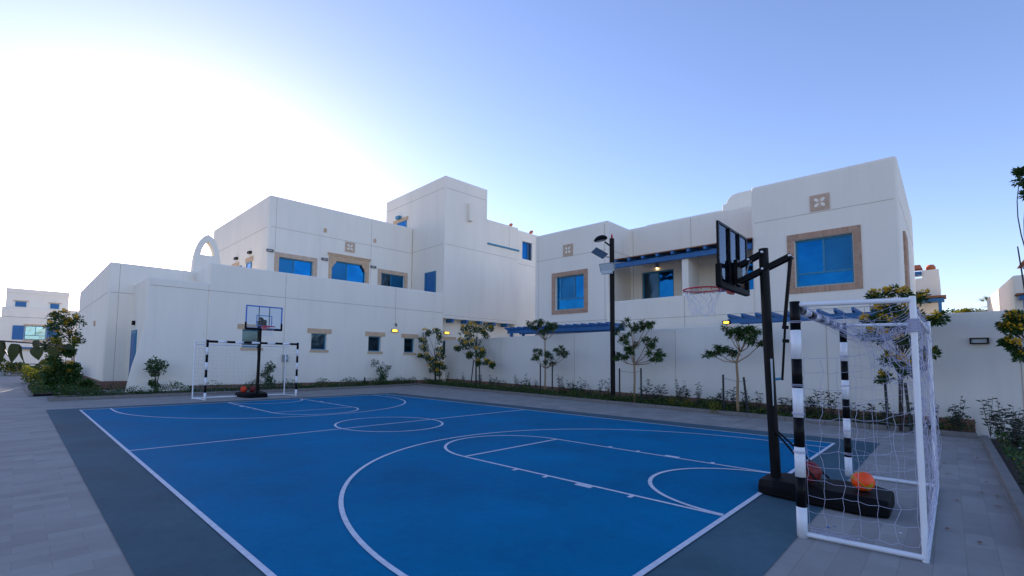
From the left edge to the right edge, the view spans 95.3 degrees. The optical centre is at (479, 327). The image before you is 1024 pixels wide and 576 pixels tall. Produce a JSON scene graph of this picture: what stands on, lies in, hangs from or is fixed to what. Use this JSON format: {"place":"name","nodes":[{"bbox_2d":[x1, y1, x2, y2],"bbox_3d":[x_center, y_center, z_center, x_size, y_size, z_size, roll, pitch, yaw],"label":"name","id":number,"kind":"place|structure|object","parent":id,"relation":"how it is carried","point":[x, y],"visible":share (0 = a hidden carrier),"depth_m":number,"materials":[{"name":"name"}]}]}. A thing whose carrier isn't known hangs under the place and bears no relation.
{"place":"outdoors","nodes":[
{"label":"outdoors","id":0,"kind":"place"},
{"bbox_2d":[0,371,1023,575],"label":"paving","id":1,"kind":"structure","parent":0,"point":[53,522],"depth_m":4.82,"materials":[{"name":"concrete"}]},
{"bbox_2d":[0,357,47,375],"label":"hedge","id":2,"kind":"object","parent":1,"relation":"on","point":[10,367],"visible":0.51,"depth_m":32.42,"materials":[{"name":"green plant"}]},
{"bbox_2d":[0,340,73,362],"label":"heart leaf branch","id":3,"kind":"object","parent":1,"relation":"on","point":[36,350],"visible":1,"depth_m":2.70,"materials":[{"name":"green plant"}]},
{"bbox_2d":[24,381,103,396],"bbox_3d":[-19.239,2.664,21.275,2.300,0.110,11.700,5,-6,-45],"label":"planting bed","id":4,"kind":"object","parent":1,"relation":"on","point":[27,390],"visible":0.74,"depth_m":17.60,"materials":[{"name":"stone"}]},
{"bbox_2d":[20,363,59,384],"bbox_3d":[-22.487,2.316,24.153,1.945,1.143,5.156,5,-6,-45],"label":"hedge","id":5,"kind":"object","parent":4,"relation":"on","point":[31,373],"visible":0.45,"depth_m":22.53,"materials":[{"name":"green plant"}]},
{"bbox_2d":[40,308,87,388],"bbox_3d":[-16.135,0.859,17.966,1.463,3.280,0.922,5,-6,-45],"label":"flowering tree","id":6,"kind":"object","parent":4,"relation":"on","point":[65,322],"visible":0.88,"depth_m":17.95,"materials":[{"name":"green plant"}]},
{"bbox_2d":[28,378,104,393],"bbox_3d":[-17.126,2.329,19.161,2.125,0.429,5.814,5,-6,-45],"label":"ground cover","id":7,"kind":"object","parent":4,"relation":"on","point":[37,387],"visible":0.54,"depth_m":17.68,"materials":[{"name":"green plant"}]},
{"bbox_2d":[39,337,93,391],"bbox_3d":[-15.765,1.447,17.853,1.720,2.217,1.164,5,-6,-45],"label":"corner shrub","id":8,"kind":"object","parent":4,"relation":"on","point":[68,373],"visible":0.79,"depth_m":17.63,"materials":[{"name":"green plant"}]},
{"bbox_2d":[47,383,421,400],"bbox_3d":[-8.703,2.816,21.592,16.700,0.110,2.400,5,-6,-45],"label":"planting bed","id":9,"kind":"object","parent":1,"relation":"on","point":[117,396],"visible":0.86,"depth_m":18.01,"materials":[{"name":"stone"}]},
{"bbox_2d":[143,355,168,391],"bbox_3d":[-12.768,1.816,18.381,0.878,1.505,0.678,3,-5,-33],"label":"shrub","id":10,"kind":"object","parent":9,"relation":"on","point":[151,369],"visible":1,"depth_m":18.32,"materials":[{"name":"green plant"}]},
{"bbox_2d":[53,375,417,396],"bbox_3d":[-8.724,2.503,21.049,1.241,0.553,15.742,-3,-5,41],"label":"ground cover","id":11,"kind":"object","parent":9,"relation":"on","point":[173,386],"visible":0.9,"depth_m":18.59,"materials":[{"name":"green plant"}]},
{"bbox_2d":[260,360,276,388],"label":"shrub","id":12,"kind":"object","parent":9,"relation":"on","point":[266,372],"visible":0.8,"depth_m":21.15,"materials":[{"name":"green plant"}]},
{"bbox_2d":[369,359,391,384],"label":"shrub","id":13,"kind":"object","parent":9,"relation":"on","point":[382,374],"visible":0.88,"depth_m":24.99,"materials":[{"name":"green plant"}]},
{"bbox_2d":[191,340,298,400],"bbox_3d":[-8.567,1.537,17.241,3.370,2.070,0.928,5,-6,-45],"label":"football goal","id":14,"kind":"object","parent":1,"relation":"on","point":[207,344],"visible":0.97,"depth_m":16.90,"materials":[{"name":"white metal"}]},
{"bbox_2d":[235,305,282,397],"bbox_3d":[-8.199,0.895,17.299,1.328,3.352,2.042,5,-6,-45],"label":"basketball hoop","id":15,"kind":"object","parent":1,"relation":"on","point":[261,323],"visible":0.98,"depth_m":17.19,"materials":[{"name":"black metal"}]},
{"bbox_2d":[240,386,246,391],"bbox_3d":[-8.796,2.289,17.362,0.234,0.234,0.234,5,-6,-45],"label":"basketball","id":16,"kind":"object","parent":15,"relation":"on","point":[243,388],"visible":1,"depth_m":17.28,"materials":[{"name":"orange rubber"}]},
{"bbox_2d":[82,394,831,575],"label":"court","id":17,"kind":"object","parent":1,"relation":"on","point":[271,503],"visible":1,"depth_m":5.74,"materials":[{"name":"blue rubber"}]},
{"bbox_2d":[80,394,834,575],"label":"court marking","id":18,"kind":"object","parent":17,"relation":"on","point":[263,568],"visible":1,"depth_m":5.21,"materials":[{"name":"paint"}]},
{"bbox_2d":[46,393,879,575],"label":"court surround","id":19,"kind":"object","parent":1,"relation":"on","point":[157,527],"visible":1,"depth_m":4.30,"materials":[{"name":"rubber"}]},
{"bbox_2d":[505,322,624,336],"bbox_3d":[3.760,1.467,21.794,1.400,3.135,5.900,5,-6,-45],"label":"pergola","id":20,"kind":"object","parent":1,"relation":"on","point":[581,327],"visible":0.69,"depth_m":21.14,"materials":[{"name":"blue wood"}]},
{"bbox_2d":[417,383,976,438],"bbox_3d":[4.060,2.784,18.825,2.220,0.110,22.177,4,-5,-39],"label":"planting bed","id":21,"kind":"object","parent":1,"relation":"on","point":[836,423],"visible":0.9,"depth_m":13.59,"materials":[{"name":"stone"}]},
{"bbox_2d":[416,327,446,381],"bbox_3d":[-2.751,1.622,27.005,1.864,3.325,0.819,0,-4,5],"label":"flowering tree","id":22,"kind":"object","parent":21,"relation":"on","point":[436,364],"visible":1,"depth_m":26.92,"materials":[{"name":"green plant"}]},
{"bbox_2d":[453,321,495,386],"bbox_3d":[-0.277,1.358,24.274,0.992,3.534,3.569,3,-5,-34],"label":"flowering tree","id":23,"kind":"object","parent":21,"relation":"on","point":[481,352],"visible":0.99,"depth_m":24.20,"materials":[{"name":"green plant"}]},
{"bbox_2d":[526,319,569,391],"bbox_3d":[2.846,1.192,19.694,0.958,3.325,2.928,3,-5,-30],"label":"leafy sapling","id":24,"kind":"object","parent":21,"relation":"on","point":[548,326],"visible":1,"depth_m":19.78,"materials":[{"name":"green plant"}]},
{"bbox_2d":[557,376,562,391],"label":"stem plant","id":25,"kind":"object","parent":21,"relation":"on","point":[558,382],"visible":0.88,"depth_m":19.54,"materials":[{"name":"green plant"}]},
{"bbox_2d":[594,234,616,400],"bbox_3d":[4.597,-0.390,17.103,0.805,6.180,0.338,-2,-5,37],"label":"lamp post","id":26,"kind":"object","parent":21,"relation":"on","point":[600,238],"visible":0.84,"depth_m":16.93,"materials":[{"name":"black metal"}]},
{"bbox_2d":[591,247,614,274],"bbox_3d":[4.556,-2.500,17.182,0.920,1.100,0.351,-2,-5,31],"label":"solar floodlight","id":27,"kind":"object","parent":26,"relation":"attached to","point":[607,268],"visible":1,"depth_m":17.04,"materials":[{"name":"grey metal"}]},
{"bbox_2d":[604,379,609,396],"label":"stem plant","id":28,"kind":"object","parent":21,"relation":"on","point":[608,389],"visible":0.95,"depth_m":17.49,"materials":[{"name":"green plant"}]},
{"bbox_2d":[609,317,666,402],"bbox_3d":[5.375,1.118,16.058,0.956,3.036,2.552,3,-4,-28],"label":"leafy sapling","id":29,"kind":"object","parent":21,"relation":"on","point":[629,349],"visible":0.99,"depth_m":16.05,"materials":[{"name":"green plant"}]},
{"bbox_2d":[644,379,651,398],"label":"stem plant","id":30,"kind":"object","parent":21,"relation":"on","point":[646,391],"visible":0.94,"depth_m":16.12,"materials":[{"name":"green plant"}]},
{"bbox_2d":[653,385,659,398],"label":"stem plant","id":31,"kind":"object","parent":21,"relation":"on","point":[655,396],"visible":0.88,"depth_m":15.80,"materials":[{"name":"green plant"}]},
{"bbox_2d":[658,384,667,400],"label":"stem plant","id":32,"kind":"object","parent":21,"relation":"on","point":[660,392],"visible":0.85,"depth_m":15.70,"materials":[{"name":"green plant"}]},
{"bbox_2d":[667,396,679,405],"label":"yellow shrub","id":33,"kind":"object","parent":21,"relation":"on","point":[673,400],"visible":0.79,"depth_m":14.97,"materials":[{"name":"green plant"}]},
{"bbox_2d":[674,383,681,403],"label":"stem plant","id":34,"kind":"object","parent":21,"relation":"on","point":[676,391],"visible":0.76,"depth_m":15.22,"materials":[{"name":"green plant"}]},
{"bbox_2d":[675,380,685,402],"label":"stem plant","id":35,"kind":"object","parent":21,"relation":"on","point":[680,393],"visible":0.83,"depth_m":15.10,"materials":[{"name":"green plant"}]},
{"bbox_2d":[680,398,691,407],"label":"yellow shrub","id":36,"kind":"object","parent":21,"relation":"on","point":[686,403],"visible":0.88,"depth_m":14.39,"materials":[{"name":"green plant"}]},
{"bbox_2d":[682,386,690,402],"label":"stem plant","id":37,"kind":"object","parent":21,"relation":"on","point":[686,394],"visible":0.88,"depth_m":14.85,"materials":[{"name":"green plant"}]},
{"bbox_2d":[693,381,703,403],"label":"stem plant","id":38,"kind":"object","parent":21,"relation":"on","point":[698,395],"visible":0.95,"depth_m":14.55,"materials":[{"name":"green plant"}]},
{"bbox_2d":[421,377,976,431],"bbox_3d":[3.781,2.533,18.429,1.174,0.473,21.871,4,-5,-38],"label":"ground cover","id":39,"kind":"object","parent":21,"relation":"on","point":[728,407],"visible":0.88,"depth_m":15.31,"materials":[{"name":"green plant"}]},
{"bbox_2d":[708,401,720,413],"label":"yellow shrub","id":40,"kind":"object","parent":21,"relation":"on","point":[714,404],"visible":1,"depth_m":13.54,"materials":[{"name":"green plant"}]},
{"bbox_2d":[714,389,721,408],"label":"stem plant","id":41,"kind":"object","parent":21,"relation":"on","point":[716,400],"visible":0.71,"depth_m":14.00,"materials":[{"name":"green plant"}]},
{"bbox_2d":[718,391,728,406],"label":"stem plant","id":42,"kind":"object","parent":21,"relation":"on","point":[722,398],"visible":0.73,"depth_m":13.89,"materials":[{"name":"green plant"}]},
{"bbox_2d":[702,324,762,412],"bbox_3d":[7.293,1.162,13.217,0.786,2.609,1.954,4,-5,-36],"label":"leafy sapling","id":43,"kind":"object","parent":21,"relation":"on","point":[749,338],"visible":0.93,"depth_m":13.26,"materials":[{"name":"green plant"}]},
{"bbox_2d":[729,387,735,409],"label":"stem plant","id":44,"kind":"object","parent":21,"relation":"on","point":[733,395],"visible":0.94,"depth_m":13.75,"materials":[{"name":"green plant"}]},
{"bbox_2d":[741,389,750,412],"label":"stem plant","id":45,"kind":"object","parent":21,"relation":"on","point":[744,402],"visible":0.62,"depth_m":13.39,"materials":[{"name":"green plant"}]},
{"bbox_2d":[755,391,763,410],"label":"stem plant","id":46,"kind":"object","parent":21,"relation":"on","point":[758,400],"visible":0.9,"depth_m":13.05,"materials":[{"name":"green plant"}]},
{"bbox_2d":[777,397,790,415],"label":"stem plant","id":47,"kind":"object","parent":21,"relation":"on","point":[781,409],"visible":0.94,"depth_m":12.53,"materials":[{"name":"green plant"}]},
{"bbox_2d":[783,398,792,416],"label":"stem plant","id":48,"kind":"object","parent":21,"relation":"on","point":[790,407],"visible":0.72,"depth_m":12.51,"materials":[{"name":"green plant"}]},
{"bbox_2d":[803,400,812,416],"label":"stem plant","id":49,"kind":"object","parent":21,"relation":"on","point":[807,406],"visible":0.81,"depth_m":12.11,"materials":[{"name":"green plant"}]},
{"bbox_2d":[805,395,815,418],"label":"stem plant","id":50,"kind":"object","parent":21,"relation":"on","point":[811,409],"visible":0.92,"depth_m":12.04,"materials":[{"name":"green plant"}]},
{"bbox_2d":[812,401,822,418],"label":"stem plant","id":51,"kind":"object","parent":21,"relation":"on","point":[814,404],"visible":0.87,"depth_m":11.92,"materials":[{"name":"green plant"}]},
{"bbox_2d":[813,391,827,417],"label":"stem plant","id":52,"kind":"object","parent":21,"relation":"on","point":[819,406],"visible":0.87,"depth_m":11.86,"materials":[{"name":"green plant"}]},
{"bbox_2d":[825,391,841,418],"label":"stem plant","id":53,"kind":"object","parent":21,"relation":"on","point":[833,410],"visible":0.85,"depth_m":11.73,"materials":[{"name":"green plant"}]},
{"bbox_2d":[850,402,861,420],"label":"stem plant","id":54,"kind":"object","parent":21,"relation":"on","point":[855,415],"visible":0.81,"depth_m":11.29,"materials":[{"name":"green plant"}]},
{"bbox_2d":[863,403,875,423],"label":"stem plant","id":55,"kind":"object","parent":21,"relation":"on","point":[872,411],"visible":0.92,"depth_m":11.04,"materials":[{"name":"green plant"}]},
{"bbox_2d":[878,399,890,423],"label":"stem plant","id":56,"kind":"object","parent":21,"relation":"on","point":[883,413],"visible":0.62,"depth_m":10.84,"materials":[{"name":"green plant"}]},
{"bbox_2d":[854,283,951,430],"bbox_3d":[9.412,0.637,10.344,0.705,3.307,1.653,3,-4,-29],"label":"flowering tree","id":57,"kind":"object","parent":21,"relation":"on","point":[937,317],"visible":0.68,"depth_m":10.39,"materials":[{"name":"green plant"}]},
{"bbox_2d":[904,402,914,426],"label":"stem plant","id":58,"kind":"object","parent":21,"relation":"on","point":[912,407],"visible":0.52,"depth_m":10.54,"materials":[{"name":"green plant"}]},
{"bbox_2d":[929,405,940,427],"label":"stem plant","id":59,"kind":"object","parent":21,"relation":"on","point":[936,416],"visible":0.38,"depth_m":10.11,"materials":[{"name":"green plant"}]},
{"bbox_2d":[949,404,962,430],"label":"stem plant","id":60,"kind":"object","parent":21,"relation":"on","point":[955,419],"visible":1,"depth_m":9.85,"materials":[{"name":"green plant"}]},
{"bbox_2d":[947,396,969,431],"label":"stem plant","id":61,"kind":"object","parent":21,"relation":"on","point":[959,428],"visible":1,"depth_m":9.80,"materials":[{"name":"green plant"}]},
{"bbox_2d":[445,309,1023,438],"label":"boundary wall","id":62,"kind":"structure","parent":1,"relation":"on","point":[971,374],"depth_m":13.25,"materials":[{"name":"paint"}]},
{"bbox_2d":[969,338,989,343],"bbox_3d":[10.692,0.279,9.963,0.100,0.130,0.280,3,-5,-35],"label":"wall lamp","id":63,"kind":"object","parent":62,"relation":"attached to","point":[979,340],"visible":1,"depth_m":9.95,"materials":[{"name":"black metal"}]},
{"bbox_2d":[683,220,894,517],"bbox_3d":[3.492,0.320,5.559,1.148,3.182,2.042,5,-6,-45],"label":"basketball hoop","id":64,"kind":"object","parent":1,"relation":"on","point":[732,274],"visible":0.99,"depth_m":5.49,"materials":[{"name":"black metal"}]},
{"bbox_2d":[806,461,821,482],"bbox_3d":[3.659,1.598,5.172,0.240,0.240,0.240,5,-6,-45],"label":"basketball","id":65,"kind":"object","parent":64,"relation":"on","point":[816,471],"visible":0.61,"depth_m":5.08,"materials":[{"name":"red rubber"}]},
{"bbox_2d":[851,471,874,490],"bbox_3d":[4.005,1.601,4.866,0.200,0.200,0.200,5,-6,-45],"label":"ball","id":66,"kind":"object","parent":64,"relation":"on","point":[865,480],"visible":0.9,"depth_m":4.81,"materials":[{"name":"orange rubber"}]},
{"bbox_2d":[727,306,909,324],"bbox_3d":[10.611,1.061,14.635,1.800,3.135,4.770,5,-6,-45],"label":"pergola","id":67,"kind":"object","parent":1,"relation":"on","point":[757,318],"visible":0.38,"depth_m":14.93,"materials":[{"name":"blue wood"}]},
{"bbox_2d":[789,296,941,562],"bbox_3d":[4.181,0.861,4.927,3.211,2.050,0.962,5,-6,-45],"label":"football goal","id":68,"kind":"object","parent":1,"relation":"on","point":[914,323],"visible":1,"depth_m":4.06,"materials":[{"name":"white metal"}]},
{"bbox_2d":[981,435,1023,528],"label":"planting bed","id":69,"kind":"object","parent":1,"relation":"on","point":[1007,473],"visible":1,"depth_m":6.20,"materials":[{"name":"stone"}]},
{"bbox_2d":[976,397,999,436],"bbox_3d":[10.399,1.813,9.514,0.291,0.813,0.359,5,-6,-45],"label":"stem plant","id":70,"kind":"object","parent":69,"relation":"on","point":[986,419],"visible":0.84,"depth_m":9.52,"materials":[{"name":"green plant"}]},
{"bbox_2d":[988,399,1009,439],"bbox_3d":[10.007,1.771,8.953,0.383,0.810,0.343,5,-6,-45],"label":"stem plant","id":71,"kind":"object","parent":69,"relation":"on","point":[996,424],"visible":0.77,"depth_m":8.97,"materials":[{"name":"green plant"}]},
{"bbox_2d":[992,430,1023,486],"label":"ground cover","id":72,"kind":"object","parent":69,"relation":"on","point":[1014,453],"visible":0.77,"depth_m":7.13,"materials":[{"name":"green plant"}]},
{"bbox_2d":[993,413,1023,449],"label":"stem plant","id":73,"kind":"object","parent":69,"relation":"on","point":[1015,441],"visible":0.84,"depth_m":7.84,"materials":[{"name":"green plant"}]},
{"bbox_2d":[994,166,1023,362],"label":"flowering tree","id":74,"kind":"object","parent":69,"relation":"on","point":[1012,324],"visible":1,"depth_m":9.02,"materials":[{"name":"green plant"}]},
{"bbox_2d":[1005,404,1023,440],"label":"stem plant","id":75,"kind":"object","parent":69,"relation":"on","point":[1012,421],"visible":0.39,"depth_m":8.34,"materials":[{"name":"green plant"}]},
{"bbox_2d":[1013,413,1023,449],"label":"stem plant","id":76,"kind":"object","parent":69,"relation":"on","point":[1022,433],"visible":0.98,"depth_m":7.09,"materials":[{"name":"green plant"}]},
{"bbox_2d":[0,0,1023,315],"label":"sky","id":77,"kind":"structure","parent":0,"point":[132,131],"materials":[{"name":"blue"}]},
{"bbox_2d":[914,265,945,314],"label":"background house","id":78,"kind":"structure","parent":0,"point":[930,280],"depth_m":24.06,"materials":[{"name":"white paint"}]},
{"bbox_2d":[926,265,935,269],"bbox_3d":[23.767,-3.140,24.539,0.390,0.335,0.390,5,-6,-45],"label":"terracotta pot","id":79,"kind":"object","parent":78,"relation":"on","point":[930,267],"visible":0.73,"depth_m":24.42,"materials":[{"name":"orange ceramic"}]},
{"bbox_2d":[987,260,1023,310],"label":"background house","id":80,"kind":"structure","parent":0,"point":[1008,294],"depth_m":17.41,"materials":[{"name":"white paint"}]},
{"label":"ground","id":81,"kind":"structure","parent":0,"visible":0},
{"bbox_2d":[0,288,78,370],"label":"background house","id":82,"kind":"structure","parent":81,"relation":"on","point":[24,312],"depth_m":43.62,"materials":[{"name":"white paint"}]},
{"bbox_2d":[13,300,28,306],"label":"window","id":83,"kind":"structure","parent":82,"relation":"in","point":[18,303],"depth_m":43.93,"materials":[{"name":"blue glass"}]},
{"bbox_2d":[23,324,49,341],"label":"window","id":84,"kind":"structure","parent":82,"relation":"in","point":[33,332],"depth_m":43.58,"materials":[{"name":"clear glass"}]},
{"bbox_2d":[48,302,60,308],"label":"window","id":85,"kind":"structure","parent":82,"relation":"in","point":[54,305],"depth_m":45.61,"materials":[{"name":"blue glass"}]},
{"bbox_2d":[75,176,536,391],"bbox_3d":[-8.521,-2.722,35.255,31.951,13.230,18.540,5,-6,-45],"label":"white villa","id":86,"kind":"object","parent":81,"relation":"on","point":[444,254],"visible":0.8,"depth_m":25.95,"materials":[{"name":"paint"}]},
{"bbox_2d":[128,330,136,376],"bbox_3d":[-15.057,1.369,20.203,0.086,2.550,1.100,5,-6,-45],"label":"door","id":87,"kind":"structure","parent":86,"relation":"in","point":[133,332],"depth_m":20.10,"materials":[{"name":"blue wood"}]},
{"bbox_2d":[245,256,252,267],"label":"window","id":88,"kind":"structure","parent":86,"relation":"in","point":[248,262],"depth_m":27.33,"materials":[{"name":"blue glass"}]},
{"bbox_2d":[238,324,262,349],"bbox_3d":[-10.526,0.436,21.498,1.260,1.180,0.265,4,-5,-42],"label":"window","id":89,"kind":"structure","parent":86,"relation":"in","point":[247,335],"depth_m":21.47,"materials":[{"name":"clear glass"}]},
{"bbox_2d":[282,355,287,386],"bbox_3d":[-9.307,2.046,22.244,0.264,1.520,0.169,5,-6,-45],"label":"meter box","id":90,"kind":"object","parent":86,"relation":"attached to","point":[283,358],"visible":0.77,"depth_m":22.22,"materials":[{"name":"grey metal"}]},
{"bbox_2d":[274,252,316,276],"bbox_3d":[-10.488,-3.083,26.525,2.410,2.110,0.210,4,-5,-42],"label":"window","id":91,"kind":"structure","parent":86,"relation":"in","point":[285,265],"depth_m":26.58,"materials":[{"name":"blue glass"}]},
{"bbox_2d":[307,328,331,351],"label":"window","id":92,"kind":"structure","parent":86,"relation":"in","point":[317,340],"depth_m":23.67,"materials":[{"name":"blue glass"}]},
{"bbox_2d":[328,252,370,283],"bbox_3d":[-8.045,-3.137,28.673,2.840,2.570,0.310,4,-5,-42],"label":"window","id":93,"kind":"structure","parent":86,"relation":"in","point":[340,270],"depth_m":28.76,"materials":[{"name":"blue glass"}]},
{"bbox_2d":[365,331,384,353],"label":"window","id":94,"kind":"structure","parent":86,"relation":"in","point":[373,342],"depth_m":25.77,"materials":[{"name":"blue glass"}]},
{"bbox_2d":[377,269,407,288],"bbox_3d":[-5.778,-2.720,30.769,2.250,2.080,0.210,4,-5,-42],"label":"window","id":95,"kind":"structure","parent":86,"relation":"in","point":[386,279],"depth_m":30.85,"materials":[{"name":"blue glass"}]},
{"bbox_2d":[397,220,406,226],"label":"window","id":96,"kind":"structure","parent":86,"relation":"in","point":[404,223],"depth_m":32.89,"materials":[{"name":"blue glass"}]},
{"bbox_2d":[401,334,418,354],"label":"window","id":97,"kind":"structure","parent":86,"relation":"in","point":[408,343],"depth_m":27.31,"materials":[{"name":"blue glass"}]},
{"bbox_2d":[424,271,435,291],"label":"window","id":98,"kind":"structure","parent":86,"relation":"in","point":[430,277],"depth_m":30.10,"materials":[{"name":"blue glass"}]},
{"bbox_2d":[522,242,530,260],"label":"window","id":99,"kind":"structure","parent":86,"relation":"in","point":[526,247],"depth_m":35.06,"materials":[{"name":"blue glass"}]},
{"bbox_2d":[535,156,915,334],"bbox_3d":[10.745,-1.552,21.930,8.750,9.549,14.120,5,-6,-45],"label":"white villa","id":100,"kind":"object","parent":81,"relation":"on","point":[843,233],"visible":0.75,"depth_m":17.23,"materials":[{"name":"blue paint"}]},
{"bbox_2d":[552,268,587,314],"bbox_3d":[4.395,-1.711,22.585,0.210,2.064,2.054,5,-6,-45],"label":"window","id":101,"kind":"structure","parent":100,"relation":"in","point":[572,291],"depth_m":22.60,"materials":[{"name":"blue glass"}]},
{"bbox_2d":[643,269,673,298],"bbox_3d":[8.332,-1.535,21.659,0.050,2.214,1.514,5,-6,-45],"label":"window","id":102,"kind":"structure","parent":100,"relation":"in","point":[657,284],"depth_m":21.68,"materials":[{"name":"blue glass"}]},
{"bbox_2d":[719,263,753,291],"bbox_3d":[10.684,-1.638,19.296,0.050,2.154,1.444,5,-6,-45],"label":"window","id":103,"kind":"structure","parent":100,"relation":"in","point":[750,269],"depth_m":18.96,"materials":[{"name":"blue glass"}]},
{"bbox_2d":[787,225,862,293],"bbox_3d":[11.456,-2.219,15.506,0.210,2.044,1.994,5,-6,-45],"label":"window","id":104,"kind":"structure","parent":100,"relation":"in","point":[825,261],"depth_m":15.47,"materials":[{"name":"blue glass"}]},
{"bbox_2d":[959,307,983,312],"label":"distant tree","id":105,"kind":"object","parent":81,"relation":"on","point":[964,310],"visible":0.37,"depth_m":32.66,"materials":[{"name":"green plant"}]},
{"bbox_2d":[977,296,988,311],"bbox_3d":[34.314,0.881,31.117,1.792,6.336,1.696,5,-6,-45],"label":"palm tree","id":106,"kind":"object","parent":81,"relation":"on","point":[986,298],"visible":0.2,"depth_m":31.62,"materials":[{"name":"green plant"}]}
]}

